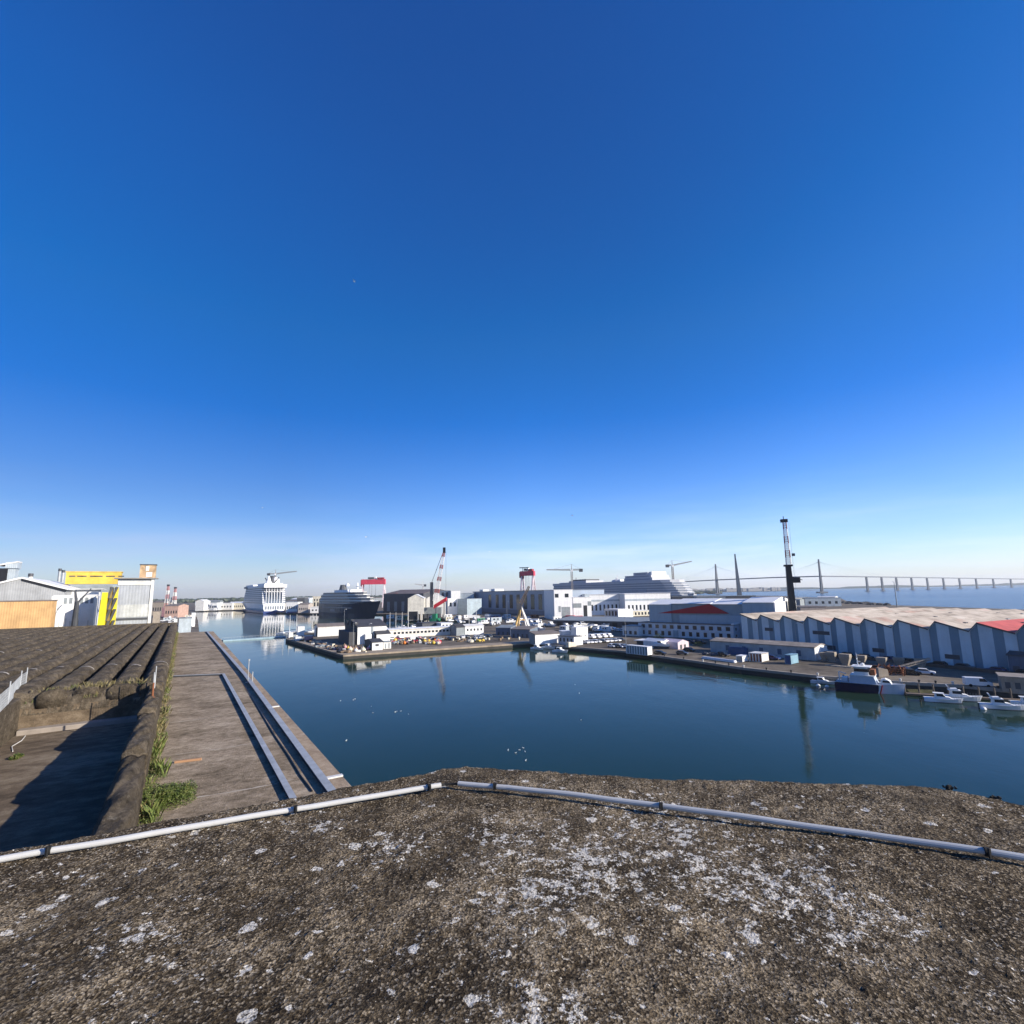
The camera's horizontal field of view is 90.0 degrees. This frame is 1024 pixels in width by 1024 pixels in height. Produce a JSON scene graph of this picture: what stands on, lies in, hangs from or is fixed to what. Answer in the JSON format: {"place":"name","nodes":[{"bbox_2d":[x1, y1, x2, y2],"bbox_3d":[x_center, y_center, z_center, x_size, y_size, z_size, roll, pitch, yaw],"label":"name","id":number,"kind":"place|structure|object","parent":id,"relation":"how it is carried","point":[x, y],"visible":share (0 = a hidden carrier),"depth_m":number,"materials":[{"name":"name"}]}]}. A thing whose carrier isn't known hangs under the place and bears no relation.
{"place":"outdoors","nodes":[
{"label":"outdoors","id":0,"kind":"place"},
{"bbox_2d":[0,561,21,581],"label":"conveyor head","id":1,"kind":"object","parent":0,"point":[10,570],"visible":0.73,"depth_m":166.21},
{"bbox_2d":[71,589,90,625],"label":"dark jib crane","id":2,"kind":"object","parent":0,"point":[74,621],"visible":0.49,"depth_m":127.45,"materials":[{"name":"grey metal"}]},
{"bbox_2d":[98,605,198,631],"bbox_3d":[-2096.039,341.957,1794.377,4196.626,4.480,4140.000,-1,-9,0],"label":"quay ground","id":3,"kind":"structure","parent":0,"point":[195,628],"depth_m":489.51,"materials":[{"name":"concrete"}]},
{"bbox_2d":[0,600,57,628],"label":"peach clad shed","id":4,"kind":"structure","parent":3,"relation":"on","point":[27,613],"depth_m":117.01,"materials":[{"name":"metal"}]},
{"bbox_2d":[0,577,79,600],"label":"grey gabled works","id":5,"kind":"structure","parent":3,"relation":"on","point":[22,588],"depth_m":136.40,"materials":[{"name":"white paint"}]},
{"bbox_2d":[51,595,99,626],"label":"white works building","id":6,"kind":"structure","parent":3,"relation":"on","point":[88,604],"depth_m":133.73,"materials":[{"name":"paint"}]},
{"bbox_2d":[72,589,106,624],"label":"white upper works","id":7,"kind":"structure","parent":3,"relation":"on","point":[90,592],"depth_m":151.58,"materials":[{"name":"paint"}]},
{"bbox_2d":[65,571,123,624],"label":"yellow gantry","id":8,"kind":"object","parent":3,"relation":"on","point":[106,616],"visible":0.63,"depth_m":162.65,"materials":[{"name":"metal"}]},
{"bbox_2d":[114,564,158,624],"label":"silo house","id":9,"kind":"structure","parent":3,"relation":"on","point":[135,601],"depth_m":142.47,"materials":[{"name":"metal"}]},
{"bbox_2d":[152,601,171,614],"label":"shore shed","id":10,"kind":"structure","parent":3,"relation":"on","point":[157,605],"depth_m":690.93,"materials":[{"name":"beige concrete"}]},
{"bbox_2d":[161,584,171,616],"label":"striped crane","id":11,"kind":"object","parent":3,"relation":"on","point":[167,602],"visible":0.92,"depth_m":631.17,"materials":[{"name":"metal"}]},
{"bbox_2d":[0,622,350,851],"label":"concrete bunker","id":12,"kind":"object","parent":3,"relation":"on","point":[80,768],"visible":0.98,"depth_m":30.75},
{"bbox_2d":[0,668,27,711],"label":"fence","id":13,"kind":"object","parent":12,"relation":"on","point":[14,686],"visible":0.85,"depth_m":32.13,"materials":[{"name":"metal"}]},
{"bbox_2d":[25,677,151,703],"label":"dry weeds","id":14,"kind":"object","parent":12,"relation":"on","point":[101,683],"visible":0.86,"depth_m":36.26,"materials":[{"name":"brown plant"}]},
{"bbox_2d":[140,792,160,819],"bbox_3d":[-13.502,10.879,19.029,0.808,0.876,0.694,-9,-12,40],"label":"weed bush","id":15,"kind":"object","parent":12,"relation":"on","point":[152,800],"visible":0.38,"depth_m":18.97,"materials":[{"name":"green plant"}]},
{"bbox_2d":[137,631,178,825],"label":"weed strip","id":16,"kind":"object","parent":12,"relation":"on","point":[157,766],"visible":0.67,"depth_m":24.06,"materials":[{"name":"green plant"}]},
{"bbox_2d":[143,779,197,810],"bbox_3d":[-13.653,11.169,20.330,2.041,0.734,2.079,5,-10,-32],"label":"weed bush","id":17,"kind":"object","parent":12,"relation":"on","point":[172,792],"visible":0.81,"depth_m":20.16,"materials":[{"name":"green plant"}]},
{"bbox_2d":[173,673,296,798],"bbox_3d":[-19.168,13.423,32.513,4.638,0.175,50.438,5,-10,-32],"label":"cable tray","id":18,"kind":"object","parent":12,"relation":"on","point":[284,783],"visible":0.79,"depth_m":27.84,"materials":[{"name":"metal"}]},
{"bbox_2d":[206,631,335,791],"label":"cable tray","id":19,"kind":"object","parent":12,"relation":"on","point":[324,782],"visible":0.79,"depth_m":28.97,"materials":[{"name":"metal"}]},
{"bbox_2d":[243,684,312,791],"bbox_3d":[-16.510,13.684,34.103,0.160,0.070,31.102,5,-10,-32],"label":"cable","id":20,"kind":"object","parent":12,"relation":"on","point":[305,782],"visible":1,"depth_m":26.94,"materials":[{"name":"black metal"}]},
{"bbox_2d":[164,604,188,617],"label":"shore shed","id":21,"kind":"structure","parent":3,"relation":"on","point":[176,610],"depth_m":592.92,"materials":[{"name":"pink tile"}]},
{"bbox_2d":[178,617,191,632],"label":"yard hut","id":22,"kind":"object","parent":3,"relation":"on","point":[184,624],"visible":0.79,"depth_m":248.87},
{"bbox_2d":[0,766,1023,1023],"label":"roof platform","id":23,"kind":"structure","parent":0,"point":[450,904],"depth_m":2.59,"materials":[{"name":"concrete"}]},
{"bbox_2d":[0,783,440,862],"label":"conduit pipe","id":24,"kind":"object","parent":23,"relation":"on","point":[51,849],"visible":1,"depth_m":3.54,"materials":[{"name":"grey plastic"}]},
{"bbox_2d":[458,781,1023,860],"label":"conduit pipe","id":25,"kind":"object","parent":23,"relation":"on","point":[988,852],"visible":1,"depth_m":3.46,"materials":[{"name":"grey plastic"}]},
{"bbox_2d":[0,0,1023,599],"label":"sky","id":26,"kind":"structure","parent":0,"point":[679,280],"materials":[{"name":"blue"}]},
{"bbox_2d":[99,595,1023,698],"bbox_3d":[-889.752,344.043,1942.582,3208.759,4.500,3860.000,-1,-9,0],"label":"quay ground","id":27,"kind":"structure","parent":0,"point":[944,675],"depth_m":186.99,"materials":[{"name":"concrete"}]},
{"bbox_2d":[195,599,209,610],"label":"white dome hall","id":28,"kind":"structure","parent":27,"relation":"on","point":[202,605],"depth_m":869.29,"materials":[{"name":"paint"}]},
{"bbox_2d":[286,602,302,612],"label":"shore shed","id":29,"kind":"structure","parent":27,"relation":"on","point":[291,606],"depth_m":690.43,"materials":[{"name":"white paint"}]},
{"bbox_2d":[298,603,312,612],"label":"shore shed","id":30,"kind":"structure","parent":27,"relation":"on","point":[303,607],"depth_m":680.36,"materials":[{"name":"white paint"}]},
{"bbox_2d":[286,638,342,656],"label":"quay kerb","id":31,"kind":"structure","parent":27,"relation":"on","point":[313,645],"depth_m":225.60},
{"bbox_2d":[314,622,344,636],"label":"storage shed","id":32,"kind":"structure","parent":27,"relation":"on","point":[326,629],"depth_m":285.62,"materials":[{"name":"metal"}]},
{"bbox_2d":[338,618,386,644],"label":"harbour shed","id":33,"kind":"structure","parent":27,"relation":"on","point":[364,629],"depth_m":238.16,"materials":[{"name":"white paint"}]},
{"bbox_2d":[361,577,385,607],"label":"gantry crane","id":34,"kind":"object","parent":27,"relation":"on","point":[375,580],"visible":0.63,"depth_m":889.91,"materials":[{"name":"red metal"}]},
{"bbox_2d":[364,638,383,649],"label":"white hut","id":35,"kind":"object","parent":27,"relation":"on","point":[375,643],"visible":0.94,"depth_m":210.06,"materials":[{"name":"paint"}]},
{"bbox_2d":[374,630,390,640],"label":"white house","id":36,"kind":"structure","parent":27,"relation":"on","point":[383,635],"depth_m":236.79,"materials":[{"name":"paint"}]},
{"bbox_2d":[100,590,722,602],"bbox_3d":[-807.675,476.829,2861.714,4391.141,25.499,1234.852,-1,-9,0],"label":"wood","id":37,"kind":"object","parent":27,"relation":"on","point":[187,600],"visible":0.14,"depth_m":2331.89,"materials":[{"name":"green plant"}]},
{"bbox_2d":[383,589,445,612],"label":"dark ship hall","id":38,"kind":"structure","parent":27,"relation":"on","point":[395,602],"depth_m":620.78,"materials":[{"name":"grey metal"}]},
{"bbox_2d":[408,594,424,619],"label":"white boat shed","id":39,"kind":"object","parent":27,"relation":"on","point":[416,604],"visible":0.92,"depth_m":445.84,"materials":[{"name":"paint"}]},
{"bbox_2d":[386,625,450,636],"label":"net store","id":40,"kind":"structure","parent":27,"relation":"on","point":[423,631],"depth_m":273.07,"materials":[{"name":"white paint"}]},
{"bbox_2d":[415,621,438,626],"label":"black roofed store","id":41,"kind":"structure","parent":27,"relation":"on","point":[425,624],"depth_m":328.44,"materials":[{"name":"stone"}]},
{"bbox_2d":[341,641,528,656],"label":"quay kerb","id":42,"kind":"structure","parent":27,"relation":"on","point":[375,652],"depth_m":210.86,"materials":[{"name":"concrete"}]},
{"bbox_2d":[424,547,445,617],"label":"harbour crane","id":43,"kind":"object","parent":27,"relation":"on","point":[430,610],"visible":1,"depth_m":462.19,"materials":[{"name":"white paint"}]},
{"bbox_2d":[426,593,445,616],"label":"white boat shed","id":44,"kind":"object","parent":27,"relation":"on","point":[434,602],"visible":0.44,"depth_m":494.01,"materials":[{"name":"paint"}]},
{"bbox_2d":[446,598,456,614],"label":"white works block","id":45,"kind":"structure","parent":27,"relation":"on","point":[451,605],"depth_m":538.18,"materials":[{"name":"paint"}]},
{"bbox_2d":[450,624,464,635],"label":"slate hut","id":46,"kind":"object","parent":27,"relation":"on","point":[457,629],"visible":0.93,"depth_m":274.19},
{"bbox_2d":[458,598,481,614],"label":"grey works block","id":47,"kind":"structure","parent":27,"relation":"on","point":[469,606],"depth_m":534.54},
{"bbox_2d":[463,623,483,634],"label":"white cottage","id":48,"kind":"structure","parent":27,"relation":"on","point":[471,629],"depth_m":279.96,"materials":[{"name":"paint"}]},
{"bbox_2d":[495,625,515,635],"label":"blue grey shed","id":49,"kind":"structure","parent":27,"relation":"on","point":[503,630],"depth_m":269.83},
{"bbox_2d":[515,586,529,626],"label":"frame crane","id":50,"kind":"object","parent":27,"relation":"on","point":[520,609],"visible":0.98,"depth_m":294.52,"materials":[{"name":"white paint"}]},
{"bbox_2d":[510,626,537,637],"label":"blue grey shed","id":51,"kind":"structure","parent":27,"relation":"on","point":[520,631],"depth_m":253.68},
{"bbox_2d":[519,567,535,590],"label":"gantry crane","id":52,"kind":"object","parent":27,"relation":"on","point":[528,571],"visible":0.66,"depth_m":748.98,"materials":[{"name":"red metal"}]},
{"bbox_2d":[473,589,603,614],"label":"shipyard workshop","id":53,"kind":"structure","parent":27,"relation":"on","point":[498,600],"depth_m":539.24,"materials":[{"name":"white paint"}]},
{"bbox_2d":[529,630,559,644],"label":"long white shed","id":54,"kind":"structure","parent":27,"relation":"on","point":[541,637],"depth_m":223.71,"materials":[{"name":"paint"}]},
{"bbox_2d":[544,589,572,618],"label":"white yard office","id":55,"kind":"structure","parent":27,"relation":"on","point":[558,602],"depth_m":411.07,"materials":[{"name":"paint"}]},
{"bbox_2d":[557,635,582,644],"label":"grey harbour office","id":56,"kind":"structure","parent":27,"relation":"on","point":[564,639],"depth_m":216.41,"materials":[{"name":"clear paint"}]},
{"bbox_2d":[570,626,587,639],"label":"white cube block","id":57,"kind":"structure","parent":27,"relation":"on","point":[581,630],"depth_m":236.94,"materials":[{"name":"paint"}]},
{"bbox_2d":[572,594,591,615],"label":"white yard wing","id":58,"kind":"structure","parent":27,"relation":"on","point":[582,606],"depth_m":412.70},
{"bbox_2d":[552,616,649,627],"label":"long grey shed","id":59,"kind":"structure","parent":27,"relation":"on","point":[619,622],"depth_m":326.80,"materials":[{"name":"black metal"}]},
{"bbox_2d":[589,594,619,614],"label":"white depot","id":60,"kind":"structure","parent":27,"relation":"on","point":[600,603],"depth_m":474.48,"materials":[{"name":"paint"}]},
{"bbox_2d":[604,608,632,616],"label":"building","id":61,"kind":"structure","parent":27,"relation":"on","point":[615,612],"depth_m":413.82,"materials":[{"name":"white paint"}]},
{"bbox_2d":[622,624,642,635],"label":"white annex","id":62,"kind":"object","parent":27,"relation":"on","point":[634,630],"visible":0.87,"depth_m":253.83,"materials":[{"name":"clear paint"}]},
{"bbox_2d":[626,644,651,655],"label":"cargo container","id":63,"kind":"object","parent":27,"relation":"on","point":[639,649],"visible":1,"depth_m":179.75,"materials":[{"name":"metal"}]},
{"bbox_2d":[610,593,670,609],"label":"white depot","id":64,"kind":"structure","parent":27,"relation":"on","point":[638,601],"depth_m":465.22,"materials":[{"name":"paint"}]},
{"bbox_2d":[633,610,648,615],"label":"cream workshops","id":65,"kind":"structure","parent":27,"relation":"on","point":[640,612],"depth_m":445.59,"materials":[{"name":"white paint"}]},
{"bbox_2d":[643,638,668,647],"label":"marquee tent","id":66,"kind":"object","parent":27,"relation":"on","point":[648,641],"visible":0.46,"depth_m":201.93,"materials":[{"name":"fabric"}]},
{"bbox_2d":[652,640,669,648],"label":"motorboat","id":67,"kind":"object","parent":27,"relation":"on","point":[660,645],"visible":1,"depth_m":196.05,"materials":[{"name":"white paint"}]},
{"bbox_2d":[664,638,688,648],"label":"marquee tent","id":68,"kind":"object","parent":27,"relation":"on","point":[678,643],"visible":0.8,"depth_m":195.17,"materials":[{"name":"white fabric"}]},
{"bbox_2d":[638,621,739,638],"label":"office building","id":69,"kind":"structure","parent":27,"relation":"on","point":[693,630],"depth_m":236.92,"materials":[{"name":"white paint"}]},
{"bbox_2d":[701,656,736,662],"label":"pipe stack","id":70,"kind":"object","parent":27,"relation":"on","point":[719,659],"visible":1,"depth_m":160.63,"materials":[{"name":"white paint"}]},
{"bbox_2d":[649,597,796,638],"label":"painted hall","id":71,"kind":"structure","parent":27,"relation":"on","point":[708,610],"depth_m":237.92,"materials":[{"name":"white paint"}]},
{"bbox_2d":[728,647,747,654],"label":"cargo container","id":72,"kind":"object","parent":27,"relation":"on","point":[737,650],"visible":0.84,"depth_m":174.13,"materials":[{"name":"metal"}]},
{"bbox_2d":[734,554,741,594],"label":"tapering mast","id":73,"kind":"object","parent":27,"relation":"on","point":[738,587],"visible":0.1,"depth_m":1335.28,"materials":[{"name":"black metal"}]},
{"bbox_2d":[725,595,755,598],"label":"shore shed","id":74,"kind":"structure","parent":27,"relation":"on","point":[739,597],"depth_m":550.07,"materials":[{"name":"grey paint"}]},
{"bbox_2d":[709,637,827,660],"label":"long shed","id":75,"kind":"structure","parent":27,"relation":"on","point":[806,651],"depth_m":167.77,"materials":[{"name":"white paint"}]},
{"bbox_2d":[550,644,1023,694],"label":"quay kerb","id":76,"kind":"structure","parent":27,"relation":"on","point":[834,677],"depth_m":136.00,"materials":[{"name":"concrete"}]},
{"bbox_2d":[780,516,801,610],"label":"black mast crane","id":77,"kind":"object","parent":27,"relation":"on","point":[790,580],"visible":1,"depth_m":231.87,"materials":[{"name":"metal"}]},
{"bbox_2d":[784,653,798,664],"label":"cargo container","id":78,"kind":"object","parent":27,"relation":"on","point":[791,658],"visible":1,"depth_m":151.55,"materials":[{"name":"metal"}]},
{"bbox_2d":[796,605,826,610],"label":"shore shed","id":79,"kind":"structure","parent":27,"relation":"on","point":[805,607],"depth_m":333.09,"materials":[{"name":"grey paint"}]},
{"bbox_2d":[803,597,841,605],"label":"shore shed","id":80,"kind":"structure","parent":27,"relation":"on","point":[825,601],"depth_m":587.62,"materials":[{"name":"white paint"}]},
{"bbox_2d":[825,651,836,661],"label":"concrete block","id":81,"kind":"object","parent":27,"relation":"on","point":[831,656],"depth_m":154.51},
{"bbox_2d":[838,653,851,665],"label":"concrete block","id":82,"kind":"object","parent":27,"relation":"on","point":[845,659],"depth_m":146.37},
{"bbox_2d":[841,601,890,605],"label":"rock armour","id":83,"kind":"object","parent":27,"relation":"on","point":[866,603],"visible":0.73,"depth_m":635.14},
{"bbox_2d":[740,607,1023,670],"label":"sawtooth warehouse","id":84,"kind":"structure","parent":27,"relation":"on","point":[982,638],"depth_m":161.23,"materials":[{"name":"blue metal"}]},
{"bbox_2d":[869,664,905,675],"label":"scrap steel","id":85,"kind":"object","parent":27,"relation":"on","point":[889,668],"visible":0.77,"depth_m":130.69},
{"bbox_2d":[893,658,930,671],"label":"lattice beam","id":86,"kind":"structure","parent":27,"relation":"on","point":[918,662],"depth_m":134.40,"materials":[{"name":"beige metal"}]},
{"bbox_2d":[836,654,1023,673],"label":"boundary wall","id":87,"kind":"structure","parent":27,"relation":"on","point":[949,667],"depth_m":136.78,"materials":[{"name":"concrete"}]},
{"bbox_2d":[962,676,992,686],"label":"parked van","id":88,"kind":"object","parent":27,"relation":"on","point":[970,681],"visible":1,"depth_m":113.17,"materials":[{"name":"white paint"}]},
{"bbox_2d":[995,672,1023,692],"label":"concrete hut","id":89,"kind":"object","parent":27,"relation":"on","point":[1014,682],"visible":0.98,"depth_m":108.45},
{"bbox_2d":[1006,650,1023,671],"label":"blue grey kiosk","id":90,"kind":"object","parent":27,"relation":"on","point":[1016,660],"visible":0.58,"depth_m":128.26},
{"bbox_2d":[196,611,1023,805],"bbox_3d":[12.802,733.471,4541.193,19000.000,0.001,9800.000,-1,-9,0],"label":"harbour water","id":91,"kind":"structure","parent":0,"point":[639,717],"depth_m":95.21,"materials":[{"name":"liquid"}]},
{"bbox_2d":[221,634,285,641],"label":"pontoon bridge","id":92,"kind":"structure","parent":91,"relation":"on","point":[253,638],"depth_m":288.76,"materials":[{"name":"metal"}]},
{"bbox_2d":[242,576,286,613],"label":"white cruise ship","id":93,"kind":"object","parent":91,"relation":"on","point":[267,597],"visible":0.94,"depth_m":731.41,"materials":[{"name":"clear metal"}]},
{"bbox_2d":[318,583,379,617],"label":"navy cruise ship","id":94,"kind":"object","parent":91,"relation":"on","point":[357,603],"visible":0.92,"depth_m":552.74,"materials":[{"name":"blue paint"}]},
{"bbox_2d":[553,572,696,595],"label":"grey cruise ship","id":95,"kind":"object","parent":91,"relation":"on","point":[651,582],"visible":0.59,"depth_m":647.60,"materials":[{"name":"paint"}]},
{"bbox_2d":[810,676,834,684],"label":"motorboat","id":96,"kind":"object","parent":91,"relation":"on","point":[820,680],"visible":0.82,"depth_m":127.78,"materials":[{"name":"white paint"}]},
{"bbox_2d":[685,559,1012,593],"bbox_3d":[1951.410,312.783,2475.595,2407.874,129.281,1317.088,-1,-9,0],"label":"cable stayed bridge","id":97,"kind":"structure","parent":91,"relation":"on","point":[820,576],"depth_m":2236.02,"materials":[{"name":"concrete"}]},
{"bbox_2d":[834,652,905,694],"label":"patrol boat","id":98,"kind":"object","parent":91,"relation":"on","point":[862,678],"visible":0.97,"depth_m":116.93,"materials":[{"name":"white paint"}]},
{"bbox_2d":[923,692,963,703],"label":"motorboat","id":99,"kind":"object","parent":91,"relation":"on","point":[939,697],"visible":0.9,"depth_m":105.31,"materials":[{"name":"white paint"}]},
{"bbox_2d":[903,683,1019,700],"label":"landing stage","id":100,"kind":"object","parent":91,"relation":"in","point":[932,695],"visible":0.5,"depth_m":110.37,"materials":[{"name":"brown wood"}]},
{"bbox_2d":[944,684,982,701],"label":"motorboat","id":101,"kind":"object","parent":91,"relation":"on","point":[954,692],"visible":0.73,"depth_m":106.56,"materials":[{"name":"white paint"}]},
{"bbox_2d":[978,692,1023,710],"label":"motorboat","id":102,"kind":"object","parent":91,"relation":"on","point":[997,703],"visible":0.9,"depth_m":98.72,"materials":[{"name":"white paint"}]},
{"bbox_2d":[748,651,768,661],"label":"shipping container","id":103,"kind":"object","parent":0,"point":[756,656],"visible":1,"depth_m":157.82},
{"bbox_2d":[741,590,786,591],"bbox_3d":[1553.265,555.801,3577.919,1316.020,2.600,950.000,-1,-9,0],"label":"shore","id":104,"kind":"structure","parent":0,"point":[760,591],"depth_m":3131.74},
{"bbox_2d":[692,587,780,591],"bbox_3d":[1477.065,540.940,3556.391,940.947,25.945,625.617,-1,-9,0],"label":"town","id":105,"kind":"object","parent":104,"relation":"on","point":[750,589],"visible":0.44,"depth_m":3358.85},
{"bbox_2d":[697,585,1023,609],"bbox_3d":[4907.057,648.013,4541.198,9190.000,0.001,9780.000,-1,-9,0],"label":"estuary water","id":106,"kind":"structure","parent":0,"point":[1003,597],"depth_m":1185.86,"materials":[{"name":"liquid"}]},
{"bbox_2d":[749,583,1023,589],"bbox_3d":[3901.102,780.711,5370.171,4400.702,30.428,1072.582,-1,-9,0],"label":"coast","id":107,"kind":"structure","parent":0,"point":[899,586],"depth_m":5149.05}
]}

